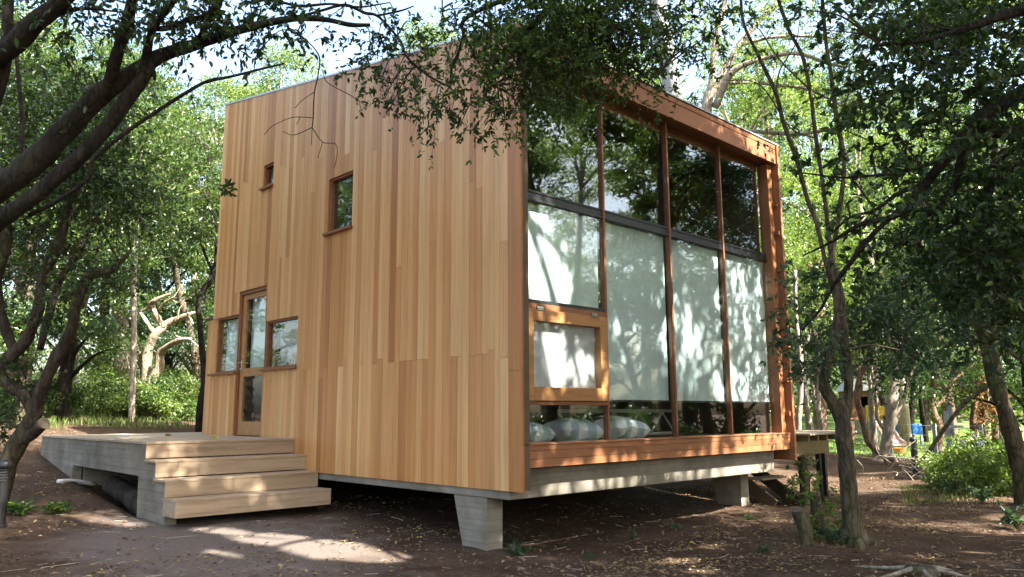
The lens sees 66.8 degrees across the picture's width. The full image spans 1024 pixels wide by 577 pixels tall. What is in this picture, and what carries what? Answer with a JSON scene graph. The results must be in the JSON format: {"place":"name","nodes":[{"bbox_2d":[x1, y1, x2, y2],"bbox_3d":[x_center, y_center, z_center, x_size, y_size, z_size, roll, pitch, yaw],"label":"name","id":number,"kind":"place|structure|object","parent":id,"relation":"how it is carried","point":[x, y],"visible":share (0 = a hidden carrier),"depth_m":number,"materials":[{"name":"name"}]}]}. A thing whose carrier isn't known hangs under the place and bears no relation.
{"place":"outdoors","nodes":[
{"label":"outdoors","id":0,"kind":"place"},
{"bbox_2d":[43,413,195,429],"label":"bank grass","id":1,"kind":"structure","parent":0,"point":[116,422],"depth_m":17.63,"materials":[{"name":"green plant"}]},
{"bbox_2d":[0,410,1023,576],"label":"ground","id":2,"kind":"structure","parent":0,"point":[428,509],"depth_m":9.14,"materials":[{"name":"soil"}]},
{"bbox_2d":[0,460,11,527],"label":"bollard lamp","id":3,"kind":"object","parent":2,"relation":"on","point":[5,466],"visible":0.98,"depth_m":8.99,"materials":[{"name":"black metal"}]},
{"bbox_2d":[7,495,41,515],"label":"weed","id":4,"kind":"object","parent":2,"relation":"on","point":[18,508],"visible":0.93,"depth_m":9.54,"materials":[{"name":"green plant"}]},
{"bbox_2d":[0,368,84,418],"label":"shrub","id":5,"kind":"object","parent":2,"relation":"on","point":[48,409],"visible":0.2,"depth_m":19.72,"materials":[{"name":"green plant"}]},
{"bbox_2d":[10,2,93,251],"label":"tree","id":6,"kind":"object","parent":2,"relation":"on","point":[38,134],"depth_m":20.72,"materials":[{"name":"green plant"}]},
{"bbox_2d":[38,499,74,513],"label":"weed","id":7,"kind":"object","parent":2,"relation":"on","point":[59,506],"visible":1,"depth_m":9.76,"materials":[{"name":"green plant"}]},
{"bbox_2d":[3,367,111,416],"bbox_3d":[-13.084,2.967,22.433,3.038,1.668,2.886,-3,-9,16],"label":"shrub","id":8,"kind":"object","parent":2,"relation":"on","point":[83,381],"visible":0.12,"depth_m":22.43,"materials":[{"name":"green plant"}]},
{"bbox_2d":[0,3,149,413],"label":"tree","id":9,"kind":"object","parent":2,"relation":"on","point":[77,36],"visible":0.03,"depth_m":25.96,"materials":[{"name":"green plant"}]},
{"bbox_2d":[0,0,150,370],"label":"tree","id":10,"kind":"object","parent":2,"relation":"on","point":[49,56],"visible":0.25,"depth_m":16.59,"materials":[{"name":"green plant"}]},
{"bbox_2d":[0,69,150,423],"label":"tree","id":11,"kind":"object","parent":2,"relation":"on","point":[92,324],"visible":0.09,"depth_m":18.08,"materials":[{"name":"green plant"}]},
{"bbox_2d":[56,479,96,485],"bbox_3d":[-6.726,3.004,12.003,0.091,0.163,0.682,-4,-10,20],"label":"drain pipe","id":12,"kind":"object","parent":2,"relation":"on","point":[85,482],"visible":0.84,"depth_m":12.02,"materials":[{"name":"white paint"}]},
{"bbox_2d":[8,58,147,412],"bbox_3d":[-16.640,-1.916,29.825,6.049,13.976,7.248,-7,-11,36],"label":"tree","id":13,"kind":"object","parent":2,"relation":"on","point":[76,366],"depth_m":29.18,"materials":[{"name":"green plant"}]},
{"bbox_2d":[32,349,138,414],"bbox_3d":[-13.395,3.025,24.265,3.040,2.257,3.528,8,-13,-43],"label":"shrub","id":14,"kind":"object","parent":2,"relation":"on","point":[80,359],"visible":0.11,"depth_m":24.04,"materials":[{"name":"green plant"}]},
{"bbox_2d":[0,43,189,501],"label":"crooked tree","id":15,"kind":"object","parent":2,"relation":"on","point":[32,425],"visible":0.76,"depth_m":9.84,"materials":[{"name":"green plant"}]},
{"bbox_2d":[0,24,215,420],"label":"tree","id":16,"kind":"object","parent":2,"relation":"on","point":[67,375],"visible":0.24,"depth_m":21.07,"materials":[{"name":"green plant"}]},
{"bbox_2d":[70,370,145,419],"bbox_3d":[-10.544,2.908,20.751,2.456,1.498,2.144,8,-13,-43],"label":"shrub","id":17,"kind":"object","parent":2,"relation":"on","point":[89,407],"visible":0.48,"depth_m":20.48,"materials":[{"name":"green plant"}]},
{"bbox_2d":[17,98,207,371],"bbox_3d":[-12.828,-0.982,25.177,5.972,10.802,7.302,5,-11,-31],"label":"tree","id":18,"kind":"object","parent":2,"relation":"on","point":[172,309],"visible":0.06,"depth_m":24.51,"materials":[{"name":"green plant"}]},
{"bbox_2d":[102,475,137,516],"bbox_3d":[-5.457,3.028,11.157,0.352,0.543,2.243,7,-12,-39],"label":"log","id":19,"kind":"object","parent":2,"relation":"on","point":[121,490],"visible":0.6,"depth_m":11.29,"materials":[{"name":"grey wood"}]},
{"bbox_2d":[42,41,204,415],"bbox_3d":[-11.866,-1.692,23.140,5.219,11.488,7.323,8,-13,-43],"label":"grey trunk tree","id":20,"kind":"object","parent":2,"relation":"on","point":[123,319],"visible":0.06,"depth_m":23.79,"materials":[{"name":"green plant"}]},
{"bbox_2d":[54,96,203,421],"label":"thin trunk tree","id":21,"kind":"object","parent":2,"relation":"on","point":[132,380],"visible":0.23,"depth_m":18.90,"materials":[{"name":"green plant"}]},
{"bbox_2d":[83,356,177,415],"bbox_3d":[-11.718,3.028,24.041,3.019,2.152,2.764,8,-13,-43],"label":"shrub","id":22,"kind":"object","parent":2,"relation":"on","point":[121,371],"visible":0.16,"depth_m":23.37,"materials":[{"name":"green plant"}]},
{"bbox_2d":[53,90,222,391],"bbox_3d":[-12.726,-1.306,27.918,7.182,12.271,6.763,0,-9,0],"label":"tree","id":23,"kind":"object","parent":2,"relation":"on","point":[170,358],"visible":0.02,"depth_m":27.58,"materials":[{"name":"green plant"}]},
{"bbox_2d":[93,379,193,420],"bbox_3d":[-9.670,3.014,20.528,2.313,1.188,2.334,8,-13,-43],"label":"shrub","id":24,"kind":"object","parent":2,"relation":"on","point":[119,405],"visible":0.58,"depth_m":20.04,"materials":[{"name":"green plant"}]},
{"bbox_2d":[98,134,221,398],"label":"tree","id":25,"kind":"object","parent":2,"relation":"on","point":[194,358],"visible":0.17,"depth_m":22.85,"materials":[{"name":"green plant"}]},
{"bbox_2d":[123,369,200,420],"bbox_3d":[-9.236,2.933,20.944,2.448,1.526,2.437,8,-13,-43],"label":"shrub","id":26,"kind":"object","parent":2,"relation":"on","point":[162,380],"visible":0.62,"depth_m":20.50,"materials":[{"name":"green plant"}]},
{"bbox_2d":[119,88,223,431],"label":"slim tree","id":27,"kind":"object","parent":2,"relation":"on","point":[204,205],"visible":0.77,"depth_m":16.93,"materials":[{"name":"green plant"}]},
{"bbox_2d":[139,288,205,419],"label":"dead tree","id":28,"kind":"object","parent":2,"relation":"on","point":[145,362],"visible":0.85,"depth_m":20.90,"materials":[{"name":"brown wood"}]},
{"bbox_2d":[126,119,221,341],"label":"tree","id":29,"kind":"object","parent":2,"relation":"on","point":[195,276],"visible":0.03,"depth_m":37.33,"materials":[{"name":"green plant"}]},
{"bbox_2d":[161,363,189,402],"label":"shrub","id":30,"kind":"object","parent":2,"relation":"on","point":[180,372],"visible":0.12,"depth_m":24.05,"materials":[{"name":"green plant"}]},
{"bbox_2d":[156,385,199,420],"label":"shrub","id":31,"kind":"object","parent":2,"relation":"on","point":[191,397],"visible":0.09,"depth_m":21.42,"materials":[{"name":"green plant"}]},
{"bbox_2d":[41,432,330,524],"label":"entrance deck","id":32,"kind":"structure","parent":2,"relation":"on","point":[153,462],"depth_m":10.24,"materials":[{"name":"brown wood"}]},
{"bbox_2d":[140,68,250,327],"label":"tree","id":33,"kind":"object","parent":2,"relation":"on","point":[221,84],"visible":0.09,"depth_m":30.86,"materials":[{"name":"green plant"}]},
{"bbox_2d":[153,74,282,366],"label":"tree","id":34,"kind":"object","parent":2,"relation":"on","point":[217,132],"visible":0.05,"depth_m":26.23,"materials":[{"name":"green plant"}]},
{"bbox_2d":[180,78,255,329],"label":"tree","id":35,"kind":"object","parent":2,"relation":"on","point":[196,281],"visible":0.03,"depth_m":32.67,"materials":[{"name":"green plant"}]},
{"bbox_2d":[0,0,510,231],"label":"leaning tree","id":36,"kind":"object","parent":2,"relation":"on","point":[42,153],"visible":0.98,"depth_m":4.93,"materials":[{"name":"green plant"}]},
{"bbox_2d":[203,36,338,318],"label":"tree","id":37,"kind":"object","parent":2,"relation":"on","point":[299,61],"visible":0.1,"depth_m":25.75,"materials":[{"name":"green plant"}]},
{"bbox_2d":[376,11,467,60],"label":"tree","id":38,"kind":"object","parent":2,"relation":"on","point":[420,27],"visible":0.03,"depth_m":22.74,"materials":[{"name":"green plant"}]},
{"bbox_2d":[201,22,796,550],"bbox_3d":[-0.668,0.097,13.293,5.985,7.407,8.370,8,-13,-43],"label":"timber cabin","id":39,"kind":"object","parent":2,"relation":"on","point":[451,322],"visible":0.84,"depth_m":10.48,"materials":[{"name":"brown wood"}]},
{"bbox_2d":[207,314,239,375],"bbox_3d":[-4.914,0.994,13.434,0.240,1.002,1.060,8,-13,-43],"label":"window","id":40,"kind":"structure","parent":39,"relation":"in","point":[233,325],"depth_m":13.59,"materials":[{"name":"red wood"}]},
{"bbox_2d":[234,286,276,435],"bbox_3d":[-4.204,1.192,12.695,0.215,2.394,0.990,8,-13,-43],"label":"door","id":41,"kind":"structure","parent":39,"relation":"in","point":[241,426],"depth_m":12.88,"materials":[{"name":"red wood"}]},
{"bbox_2d":[259,163,273,190],"bbox_3d":[-4.022,-1.855,12.869,0.147,0.425,0.410,8,-13,-43],"label":"window","id":42,"kind":"structure","parent":39,"relation":"in","point":[267,169],"depth_m":12.97,"materials":[{"name":"red wood"}]},
{"bbox_2d":[258,316,297,371],"bbox_3d":[-3.495,0.867,12.012,0.315,0.788,1.140,8,-13,-43],"label":"window","id":43,"kind":"structure","parent":39,"relation":"in","point":[289,331],"depth_m":12.26,"materials":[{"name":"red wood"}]},
{"bbox_2d":[322,171,352,236],"bbox_3d":[-2.447,-1.211,11.106,0.147,0.845,0.730,8,-13,-43],"label":"window","id":44,"kind":"structure","parent":39,"relation":"in","point":[332,188],"depth_m":11.30,"materials":[{"name":"red wood"}]},
{"bbox_2d":[530,422,555,441],"bbox_3d":[0.151,1.634,8.815,0.460,0.277,0.600,-7,-11,35],"label":"cushion","id":45,"kind":"object","parent":39,"relation":"on","point":[539,432],"visible":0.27,"depth_m":8.72,"materials":[{"name":"fabric"}]},
{"bbox_2d":[544,418,603,440],"bbox_3d":[0.729,1.713,9.392,0.640,0.298,0.480,7,-11,-36],"label":"cushion","id":46,"kind":"object","parent":39,"relation":"on","point":[568,429],"visible":0.81,"depth_m":9.21,"materials":[{"name":"fabric"}]},
{"bbox_2d":[557,409,671,434],"bbox_3d":[1.609,1.989,11.535,2.721,0.390,0.040,8,-13,-43],"label":"lattice rail","id":47,"kind":"object","parent":39,"relation":"on","point":[613,412],"visible":0.48,"depth_m":11.72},
{"bbox_2d":[592,416,650,438],"bbox_3d":[1.377,1.786,9.925,0.520,0.319,0.660,-8,-12,41],"label":"cushion","id":48,"kind":"object","parent":39,"relation":"on","point":[621,427],"visible":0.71,"depth_m":9.72,"materials":[{"name":"fabric"}]},
{"bbox_2d":[0,219,1022,422],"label":"wood","id":49,"kind":"object","parent":2,"relation":"on","point":[966,413],"visible":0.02,"depth_m":46.53,"materials":[{"name":"green plant"}]},
{"bbox_2d":[0,425,1023,576],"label":"leaf litter","id":50,"kind":"object","parent":2,"relation":"on","point":[970,571],"visible":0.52,"depth_m":8.53,"materials":[{"name":"brown plant"}]},
{"bbox_2d":[504,539,535,555],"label":"weed","id":51,"kind":"object","parent":2,"relation":"on","point":[519,549],"visible":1,"depth_m":8.11,"materials":[{"name":"green plant"}]},
{"bbox_2d":[407,0,771,165],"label":"overhanging tree","id":52,"kind":"object","parent":2,"relation":"on","point":[558,15],"visible":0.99,"depth_m":4.69,"materials":[{"name":"green plant"}]},
{"bbox_2d":[569,21,689,98],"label":"tree","id":53,"kind":"object","parent":2,"relation":"on","point":[655,80],"visible":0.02,"depth_m":21.08,"materials":[{"name":"green plant"}]},
{"bbox_2d":[598,0,736,98],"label":"gum tree","id":54,"kind":"object","parent":2,"relation":"on","point":[668,81],"visible":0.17,"depth_m":16.84,"materials":[{"name":"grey plant"}]},
{"bbox_2d":[714,97,832,329],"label":"tree","id":55,"kind":"object","parent":2,"relation":"on","point":[795,145],"visible":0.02,"depth_m":32.63,"materials":[{"name":"green plant"}]},
{"bbox_2d":[748,472,799,505],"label":"side steps","id":56,"kind":"structure","parent":2,"relation":"on","point":[762,496],"depth_m":12.60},
{"bbox_2d":[691,43,877,293],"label":"tree","id":57,"kind":"object","parent":2,"relation":"on","point":[789,256],"visible":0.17,"depth_m":21.29,"materials":[{"name":"green plant"}]},
{"bbox_2d":[653,0,922,152],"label":"feathery tree","id":58,"kind":"object","parent":2,"relation":"on","point":[706,101],"visible":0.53,"depth_m":14.97,"materials":[{"name":"green plant"}]},
{"bbox_2d":[718,28,877,342],"bbox_3d":[8.260,-1.475,24.608,5.807,13.417,6.958,-2,-9,12],"label":"tree","id":59,"kind":"object","parent":2,"relation":"on","point":[807,235],"visible":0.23,"depth_m":24.04,"materials":[{"name":"green plant"}]},
{"bbox_2d":[782,449,822,505],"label":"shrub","id":60,"kind":"object","parent":2,"relation":"on","point":[801,463],"visible":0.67,"depth_m":12.23,"materials":[{"name":"green plant"}]},
{"bbox_2d":[791,507,813,545],"bbox_3d":[3.262,2.700,8.685,0.266,0.500,0.185,8,-13,-43],"label":"stump","id":61,"kind":"object","parent":2,"relation":"on","point":[803,524],"visible":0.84,"depth_m":8.63,"materials":[{"name":"wood"}]},
{"bbox_2d":[770,430,856,501],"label":"side deck","id":62,"kind":"structure","parent":2,"relation":"on","point":[817,445],"depth_m":12.67,"materials":[{"name":"brown wood"}]},
{"bbox_2d":[762,154,868,382],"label":"tree","id":63,"kind":"object","parent":2,"relation":"on","point":[807,379],"depth_m":34.90,"materials":[{"name":"green plant"}]},
{"bbox_2d":[791,470,841,540],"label":"shrub","id":64,"kind":"object","parent":2,"relation":"on","point":[816,519],"visible":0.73,"depth_m":9.17,"materials":[{"name":"green plant"}]},
{"bbox_2d":[787,264,848,429],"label":"pale tree","id":65,"kind":"object","parent":2,"relation":"on","point":[798,419],"visible":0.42,"depth_m":17.47,"materials":[{"name":"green plant"}]},
{"bbox_2d":[791,306,863,440],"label":"pale tree","id":66,"kind":"object","parent":2,"relation":"on","point":[808,418],"visible":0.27,"depth_m":21.45,"materials":[{"name":"green plant"}]},
{"bbox_2d":[812,525,842,541],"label":"weed","id":67,"kind":"object","parent":2,"relation":"on","point":[823,533],"visible":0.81,"depth_m":8.80,"materials":[{"name":"green plant"}]},
{"bbox_2d":[756,66,912,439],"bbox_3d":[10.368,-1.240,26.679,7.227,13.522,7.767,0,-9,-1],"label":"tree","id":68,"kind":"object","parent":2,"relation":"on","point":[819,215],"visible":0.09,"depth_m":26.16,"materials":[{"name":"green plant"}]},
{"bbox_2d":[782,190,887,422],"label":"tree","id":69,"kind":"object","parent":2,"relation":"on","point":[841,366],"visible":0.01,"depth_m":37.44,"materials":[{"name":"green plant"}]},
{"bbox_2d":[829,532,857,544],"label":"weed","id":70,"kind":"object","parent":2,"relation":"on","point":[838,537],"visible":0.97,"depth_m":8.60,"materials":[{"name":"green plant"}]},
{"bbox_2d":[786,131,912,434],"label":"tree","id":71,"kind":"object","parent":2,"relation":"on","point":[858,429],"visible":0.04,"depth_m":30.27,"materials":[{"name":"green plant"}]},
{"bbox_2d":[710,0,995,548],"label":"forked tree","id":72,"kind":"object","parent":2,"relation":"on","point":[840,334],"visible":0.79,"depth_m":8.77,"materials":[{"name":"green plant"}]},
{"bbox_2d":[834,376,883,441],"bbox_3d":[12.109,4.261,27.044,1.241,2.396,1.240,0,-9,0],"label":"playhouse","id":73,"kind":"object","parent":2,"relation":"on","point":[863,399],"visible":0.23,"depth_m":26.64,"materials":[{"name":"white paint"}]},
{"bbox_2d":[812,287,909,465],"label":"bent tree","id":74,"kind":"object","parent":2,"relation":"on","point":[860,413],"visible":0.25,"depth_m":18.94,"materials":[{"name":"green plant"}]},
{"bbox_2d":[836,341,910,457],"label":"pale tree","id":75,"kind":"object","parent":2,"relation":"on","point":[873,429],"visible":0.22,"depth_m":20.45,"materials":[{"name":"green plant"}]},
{"bbox_2d":[787,161,962,406],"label":"tree","id":76,"kind":"object","parent":2,"relation":"on","point":[882,399],"visible":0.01,"depth_m":33.64,"materials":[{"name":"green plant"}]},
{"bbox_2d":[788,92,968,446],"bbox_3d":[12.375,-0.674,25.820,6.378,12.299,5.323,-4,-10,22],"label":"tree","id":77,"kind":"object","parent":2,"relation":"on","point":[904,431],"visible":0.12,"depth_m":25.63,"materials":[{"name":"green plant"}]},
{"bbox_2d":[824,248,939,461],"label":"pale tree","id":78,"kind":"object","parent":2,"relation":"on","point":[892,415],"visible":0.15,"depth_m":19.64,"materials":[{"name":"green plant"}]},
{"bbox_2d":[773,0,1023,405],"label":"spreading tree","id":79,"kind":"object","parent":2,"relation":"on","point":[984,123],"visible":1,"depth_m":4.66,"materials":[{"name":"green plant"}]},
{"bbox_2d":[858,563,969,576],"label":"tree stump","id":80,"kind":"object","parent":2,"relation":"on","point":[926,569],"visible":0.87,"depth_m":6.97,"materials":[{"name":"wood"}]},
{"bbox_2d":[909,437,920,474],"bbox_3d":[8.370,3.518,16.152,0.170,0.860,0.170,8,-13,-43],"label":"bollard lamp","id":81,"kind":"object","parent":2,"relation":"on","point":[914,452],"visible":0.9,"depth_m":16.12,"materials":[{"name":"black metal"}]},
{"bbox_2d":[853,422,983,460],"bbox_3d":[10.117,3.924,19.600,3.194,1.216,0.108,-3,-10,19],"label":"wire fence","id":82,"kind":"object","parent":2,"relation":"on","point":[934,430],"visible":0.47,"depth_m":19.45,"materials":[{"name":"grey metal"}]},
{"bbox_2d":[860,158,978,430],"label":"tree","id":83,"kind":"object","parent":2,"relation":"on","point":[927,416],"depth_m":33.89,"materials":[{"name":"green plant"}]},
{"bbox_2d":[857,441,982,490],"bbox_3d":[8.511,3.401,15.323,2.673,0.820,2.856,3,-10,-22],"label":"brush heap","id":84,"kind":"object","parent":2,"relation":"on","point":[901,459],"visible":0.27,"depth_m":15.56,"materials":[{"name":"brown plant"}]},
{"bbox_2d":[823,75,1017,440],"bbox_3d":[15.513,-1.132,28.965,8.105,14.110,7.541,-5,-10,26],"label":"tree","id":85,"kind":"object","parent":2,"relation":"on","point":[866,208],"visible":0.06,"depth_m":28.94,"materials":[{"name":"green plant"}]},
{"bbox_2d":[845,75,1023,505],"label":"slanting tree","id":86,"kind":"object","parent":2,"relation":"on","point":[1011,432],"visible":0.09,"depth_m":11.58,"materials":[{"name":"green plant"}]},
{"bbox_2d":[862,0,1023,62],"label":"shade tree","id":87,"kind":"object","parent":2,"relation":"on","point":[969,6],"visible":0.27,"depth_m":13.18,"materials":[{"name":"green plant"}]},
{"bbox_2d":[933,478,959,494],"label":"weed","id":88,"kind":"object","parent":2,"relation":"on","point":[948,486],"visible":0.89,"depth_m":13.18,"materials":[{"name":"green plant"}]},
{"bbox_2d":[943,411,951,455],"bbox_3d":[10.348,3.684,18.407,0.090,1.544,0.090,8,-13,-43],"label":"fence post","id":89,"kind":"object","parent":2,"relation":"on","point":[946,418],"visible":0.49,"depth_m":18.43,"materials":[{"name":"grey wood"}]},
{"bbox_2d":[880,143,1022,452],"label":"tree","id":90,"kind":"object","parent":2,"relation":"on","point":[1018,370],"visible":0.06,"depth_m":23.47,"materials":[{"name":"green plant"}]},
{"bbox_2d":[947,403,955,454],"bbox_3d":[10.455,3.591,18.422,0.090,1.732,0.090,8,-13,-43],"label":"fence post","id":91,"kind":"object","parent":2,"relation":"on","point":[950,412],"visible":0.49,"depth_m":18.46,"materials":[{"name":"grey wood"}]},
{"bbox_2d":[919,382,987,461],"bbox_3d":[9.845,2.808,17.129,1.698,2.088,0.168,-5,-10,27],"label":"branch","id":92,"kind":"object","parent":2,"relation":"on","point":[952,418],"visible":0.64,"depth_m":17.17,"materials":[{"name":"brown wood"}]},
{"bbox_2d":[899,476,1011,504],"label":"tufts of grass","id":93,"kind":"object","parent":2,"relation":"on","point":[910,499],"visible":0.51,"depth_m":12.61,"materials":[{"name":"green plant"}]},
{"bbox_2d":[898,52,1023,425],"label":"tree","id":94,"kind":"object","parent":2,"relation":"on","point":[945,134],"visible":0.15,"depth_m":18.47,"materials":[{"name":"green plant"}]},
{"bbox_2d":[915,428,1012,496],"bbox_3d":[8.311,3.078,13.684,1.976,1.267,2.031,1,-9,-5],"label":"flowering bush","id":95,"kind":"object","parent":2,"relation":"on","point":[949,463],"visible":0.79,"depth_m":13.34,"materials":[{"name":"green plant"}]},
{"bbox_2d":[959,482,998,500],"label":"weed","id":96,"kind":"object","parent":2,"relation":"on","point":[983,494],"visible":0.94,"depth_m":12.04,"materials":[{"name":"green plant"}]},
{"bbox_2d":[952,350,1012,444],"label":"dark tree","id":97,"kind":"object","parent":2,"relation":"on","point":[974,420],"visible":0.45,"depth_m":19.93,"materials":[{"name":"brown plant"}]},
{"bbox_2d":[951,407,1023,484],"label":"shrub","id":98,"kind":"object","parent":2,"relation":"on","point":[1002,450],"visible":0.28,"depth_m":13.52,"materials":[{"name":"green plant"}]},
{"bbox_2d":[953,156,1023,414],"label":"tree","id":99,"kind":"object","parent":2,"relation":"on","point":[1016,386],"visible":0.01,"depth_m":35.11,"materials":[{"name":"green plant"}]},
{"bbox_2d":[996,499,1023,529],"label":"weed","id":100,"kind":"object","parent":2,"relation":"on","point":[1010,517],"visible":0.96,"depth_m":9.48,"materials":[{"name":"green plant"}]},
{"bbox_2d":[2,436,1023,576],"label":"fallen twigs","id":101,"kind":"object","parent":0,"point":[518,557],"depth_m":8.31,"materials":[{"name":"brown wood"}]},
{"bbox_2d":[2,0,1023,409],"label":"sky","id":102,"kind":"structure","parent":0,"point":[202,66],"materials":[{"name":"white"}]},
{"bbox_2d":[769,412,1023,460],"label":"lawn","id":103,"kind":"structure","parent":0,"point":[831,422],"depth_m":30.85,"materials":[{"name":"green plant"}]},
{"bbox_2d":[865,405,906,445],"bbox_3d":[11.923,4.467,24.969,0.520,1.410,1.823,0,-9,0],"label":"play slide","id":104,"kind":"object","parent":103,"relation":"on","point":[898,440],"visible":0.31,"depth_m":24.86,"materials":[{"name":"white plastic"}]},
{"bbox_2d":[895,424,923,443],"bbox_3d":[13.232,4.912,25.912,0.890,0.780,0.400,0,-9,0],"label":"play table","id":105,"kind":"object","parent":103,"relation":"on","point":[916,429],"visible":0.4,"depth_m":25.76,"materials":[{"name":"blue plastic"}]},
{"bbox_2d":[879,359,948,441],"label":"dark tree","id":106,"kind":"object","parent":103,"relation":"on","point":[923,421],"visible":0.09,"depth_m":26.93,"materials":[{"name":"brown plant"}]},
{"bbox_2d":[878,319,999,450],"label":"red barked tree","id":107,"kind":"object","parent":103,"relation":"on","point":[935,418],"visible":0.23,"depth_m":22.37,"materials":[{"name":"green plant"}]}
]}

